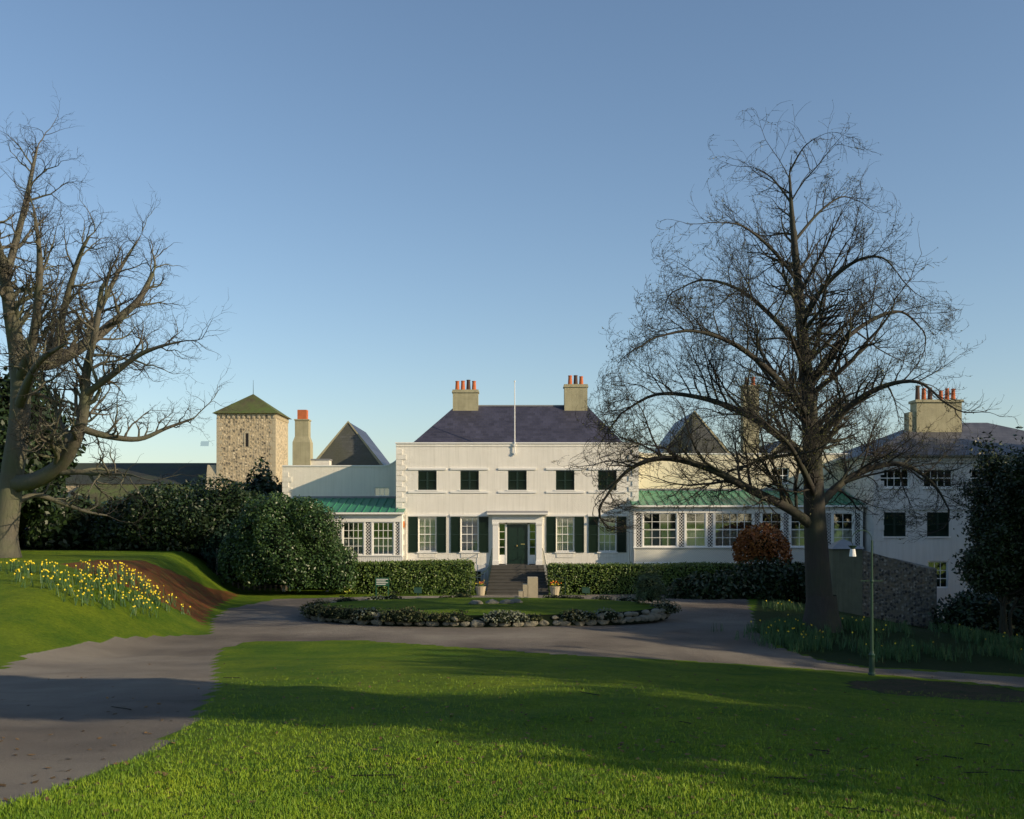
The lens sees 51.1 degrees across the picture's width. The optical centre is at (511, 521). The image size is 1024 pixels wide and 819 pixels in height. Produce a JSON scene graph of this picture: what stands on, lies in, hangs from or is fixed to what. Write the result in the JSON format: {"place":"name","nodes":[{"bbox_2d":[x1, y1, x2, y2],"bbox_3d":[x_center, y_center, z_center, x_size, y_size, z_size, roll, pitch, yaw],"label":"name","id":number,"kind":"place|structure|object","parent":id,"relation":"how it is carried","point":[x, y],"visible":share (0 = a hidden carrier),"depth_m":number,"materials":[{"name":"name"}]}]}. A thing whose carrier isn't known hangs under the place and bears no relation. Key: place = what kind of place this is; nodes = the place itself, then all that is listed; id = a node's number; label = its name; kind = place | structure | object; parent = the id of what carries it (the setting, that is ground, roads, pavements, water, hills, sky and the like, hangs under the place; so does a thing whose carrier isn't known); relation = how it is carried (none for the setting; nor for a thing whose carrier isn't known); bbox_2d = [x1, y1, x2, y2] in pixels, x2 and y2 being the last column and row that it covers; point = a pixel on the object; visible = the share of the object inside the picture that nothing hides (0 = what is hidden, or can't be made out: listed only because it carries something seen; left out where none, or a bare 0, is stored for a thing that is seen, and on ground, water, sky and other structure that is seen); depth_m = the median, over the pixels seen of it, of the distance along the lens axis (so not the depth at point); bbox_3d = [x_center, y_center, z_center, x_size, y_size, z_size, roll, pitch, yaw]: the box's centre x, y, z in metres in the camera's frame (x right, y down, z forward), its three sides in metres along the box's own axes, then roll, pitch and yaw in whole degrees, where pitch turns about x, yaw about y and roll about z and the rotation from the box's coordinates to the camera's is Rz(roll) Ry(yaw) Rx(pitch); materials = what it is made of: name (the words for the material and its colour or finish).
{"place":"outdoors","nodes":[
{"label":"outdoors","id":0,"kind":"place"},
{"bbox_2d":[64,463,215,507],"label":"building","id":1,"kind":"structure","parent":0,"point":[148,471],"depth_m":102.70,"materials":[{"name":"grey"}]},
{"bbox_2d":[206,389,290,490],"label":"church tower","id":2,"kind":"structure","parent":0,"point":[251,429],"depth_m":100.00,"materials":[{"name":"beige stone"}]},
{"bbox_2d":[0,548,1023,818],"bbox_3d":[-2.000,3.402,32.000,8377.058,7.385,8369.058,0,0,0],"label":"lawn","id":3,"kind":"structure","parent":0,"point":[168,662],"depth_m":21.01,"materials":[{"name":"green plant"}]},
{"bbox_2d":[0,368,116,549],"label":"evergreen tree belt","id":4,"kind":"object","parent":3,"relation":"on","point":[44,524],"depth_m":61.20,"materials":[{"name":"green plant"}]},
{"bbox_2d":[0,558,191,618],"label":"daffodils","id":5,"kind":"object","parent":3,"relation":"on","point":[155,600],"depth_m":36.76,"materials":[{"name":"plant"}]},
{"bbox_2d":[0,93,235,557],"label":"oak tree","id":6,"kind":"object","parent":3,"relation":"on","point":[27,362],"visible":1,"depth_m":48.40,"materials":[{"name":"brown plant"}]},
{"bbox_2d":[87,457,281,553],"bbox_3d":[-21.979,-0.399,71.156,25.850,7.254,16.647,0,0,43],"label":"hedge","id":7,"kind":"object","parent":3,"relation":"on","point":[187,521],"visible":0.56,"depth_m":61.02,"materials":[{"name":"green plant"}]},
{"bbox_2d":[201,487,281,578],"bbox_3d":[-14.882,0.603,62.820,3.497,5.644,7.183,0,0,27],"label":"conifer shrub","id":8,"kind":"object","parent":3,"relation":"on","point":[212,555],"visible":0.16,"depth_m":60.37,"materials":[{"name":"green plant"}]},
{"bbox_2d":[215,548,286,589],"bbox_3d":[-14.600,2.675,60.240,4.200,2.369,0.080,0,0,0],"label":"paling fence","id":9,"kind":"object","parent":3,"relation":"on","point":[253,583],"visible":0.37,"depth_m":60.20,"materials":[{"name":"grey wood"}]},
{"bbox_2d":[217,491,360,593],"bbox_3d":[-12.014,1.049,57.312,7.611,5.494,5.344,0,0,34],"label":"holm oak shrub","id":10,"kind":"object","parent":3,"relation":"on","point":[270,540],"visible":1,"depth_m":56.03,"materials":[{"name":"green plant"}]},
{"bbox_2d":[321,575,353,592],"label":"flowering plants","id":11,"kind":"object","parent":3,"relation":"on","point":[346,591],"visible":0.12,"depth_m":56.78,"materials":[{"name":"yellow plant"}]},
{"bbox_2d":[375,578,388,595],"bbox_3d":[-6.700,3.370,55.238,0.720,0.980,0.084,0,0,0],"label":"park sign","id":12,"kind":"object","parent":3,"relation":"on","point":[381,581],"visible":0.92,"depth_m":55.20,"materials":[{"name":"green"}]},
{"bbox_2d":[344,558,475,594],"bbox_3d":[-5.479,2.931,57.452,7.158,1.968,1.624,0,0,0],"label":"hedge","id":13,"kind":"object","parent":3,"relation":"on","point":[443,577],"visible":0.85,"depth_m":56.94,"materials":[{"name":"green plant"}]},
{"bbox_2d":[414,587,421,595],"bbox_3d":[-4.933,3.640,56.050,0.400,0.440,0.300,0,0,0],"label":"floodlight","id":14,"kind":"object","parent":3,"relation":"on","point":[417,590],"visible":1,"depth_m":55.94,"materials":[{"name":"green metal"}]},
{"bbox_2d":[302,596,670,626],"bbox_3d":[-0.991,3.571,43.959,15.057,0.798,10.087,0,0,0],"label":"rock border","id":15,"kind":"object","parent":3,"relation":"on","point":[655,614],"visible":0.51,"depth_m":40.03,"materials":[{"name":"stone"}]},
{"bbox_2d":[308,597,667,626],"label":"island lawn","id":16,"kind":"structure","parent":3,"relation":"on","point":[547,608],"depth_m":42.79,"materials":[{"name":"green plant"}]},
{"bbox_2d":[298,590,681,623],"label":"flower bed plants","id":17,"kind":"object","parent":16,"relation":"on","point":[341,613],"depth_m":39.92,"materials":[{"name":"green plant"}]},
{"bbox_2d":[632,564,667,604],"bbox_3d":[5.790,2.602,44.592,1.519,1.758,1.459,0,0,27],"label":"broom shrub","id":18,"kind":"object","parent":16,"relation":"on","point":[650,590],"visible":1,"depth_m":44.36,"materials":[{"name":"green plant"}]},
{"bbox_2d":[0,655,1023,818],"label":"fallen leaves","id":19,"kind":"object","parent":3,"relation":"on","point":[520,782],"depth_m":10.28,"materials":[{"name":"plant"}]},
{"bbox_2d":[475,580,561,595],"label":"flower pots","id":20,"kind":"object","parent":3,"relation":"on","point":[480,590],"depth_m":56.04,"materials":[{"name":"beige ceramic"}]},
{"bbox_2d":[514,577,537,597],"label":"mounting block","id":21,"kind":"structure","parent":3,"relation":"on","point":[530,588],"depth_m":50.00,"materials":[{"name":"stone"}]},
{"bbox_2d":[282,375,866,591],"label":"manor house","id":22,"kind":"structure","parent":3,"relation":"on","point":[468,476],"depth_m":60.00,"materials":[{"name":"white paint"}]},
{"bbox_2d":[486,565,548,594],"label":"front steps","id":23,"kind":"structure","parent":22,"relation":"attached to","point":[507,579],"depth_m":57.80,"materials":[{"name":"grey stone"}]},
{"bbox_2d":[470,548,565,594],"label":"stair railings","id":24,"kind":"object","parent":23,"relation":"attached to","point":[543,561],"visible":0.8,"depth_m":58.24,"materials":[{"name":"metal"}]},
{"bbox_2d":[582,587,589,595],"bbox_3d":[3.867,3.640,56.050,0.400,0.440,0.300,0,0,0],"label":"floodlight","id":25,"kind":"object","parent":3,"relation":"on","point":[585,590],"visible":1,"depth_m":55.94,"materials":[{"name":"green metal"}]},
{"bbox_2d":[545,561,804,594],"bbox_3d":[9.727,3.004,57.461,15.895,1.851,1.606,0,0,0],"label":"hedge","id":26,"kind":"object","parent":3,"relation":"on","point":[609,579],"visible":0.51,"depth_m":56.97,"materials":[{"name":"green plant"}]},
{"bbox_2d":[731,521,792,564],"bbox_3d":[13.109,1.126,56.154,3.145,2.374,2.690,0,0,29],"label":"copper shrub","id":27,"kind":"object","parent":3,"relation":"on","point":[758,543],"visible":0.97,"depth_m":55.59,"materials":[{"name":"red plant"}]},
{"bbox_2d":[552,100,1021,632],"bbox_3d":[9.588,-5.274,38.114,16.527,18.739,13.776,0,0,0],"label":"horse chestnut tree","id":28,"kind":"object","parent":3,"relation":"on","point":[821,608],"visible":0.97,"depth_m":37.31,"materials":[{"name":"brown plant"}]},
{"bbox_2d":[664,556,1023,640],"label":"evergreen shrubs","id":29,"kind":"object","parent":3,"relation":"on","point":[756,580],"visible":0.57,"depth_m":53.48,"materials":[{"name":"green plant"}]},
{"bbox_2d":[848,530,882,675],"bbox_3d":[9.770,2.253,29.586,0.960,4.082,0.247,0,0,0],"label":"lamp post","id":30,"kind":"object","parent":3,"relation":"on","point":[871,672],"visible":0.98,"depth_m":29.55,"materials":[{"name":"green"}]},
{"bbox_2d":[711,599,1023,663],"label":"daffodils","id":31,"kind":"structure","parent":3,"relation":"on","point":[790,640],"depth_m":36.17,"materials":[{"name":"green plant"}]},
{"bbox_2d":[828,539,936,629],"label":"stone wall","id":32,"kind":"structure","parent":3,"relation":"on","point":[906,591],"depth_m":52.00,"materials":[{"name":"grey stone"}]},
{"bbox_2d":[838,385,1023,618],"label":"white building","id":33,"kind":"structure","parent":3,"relation":"on","point":[938,549],"depth_m":58.05,"materials":[{"name":"white paint"}]},
{"bbox_2d":[951,426,1023,641],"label":"holly tree","id":34,"kind":"object","parent":3,"relation":"on","point":[992,560],"depth_m":39.19,"materials":[{"name":"green plant"}]},
{"bbox_2d":[0,0,1023,464],"label":"sky","id":35,"kind":"structure","parent":0,"point":[393,203],"materials":[{"name":"blue"}]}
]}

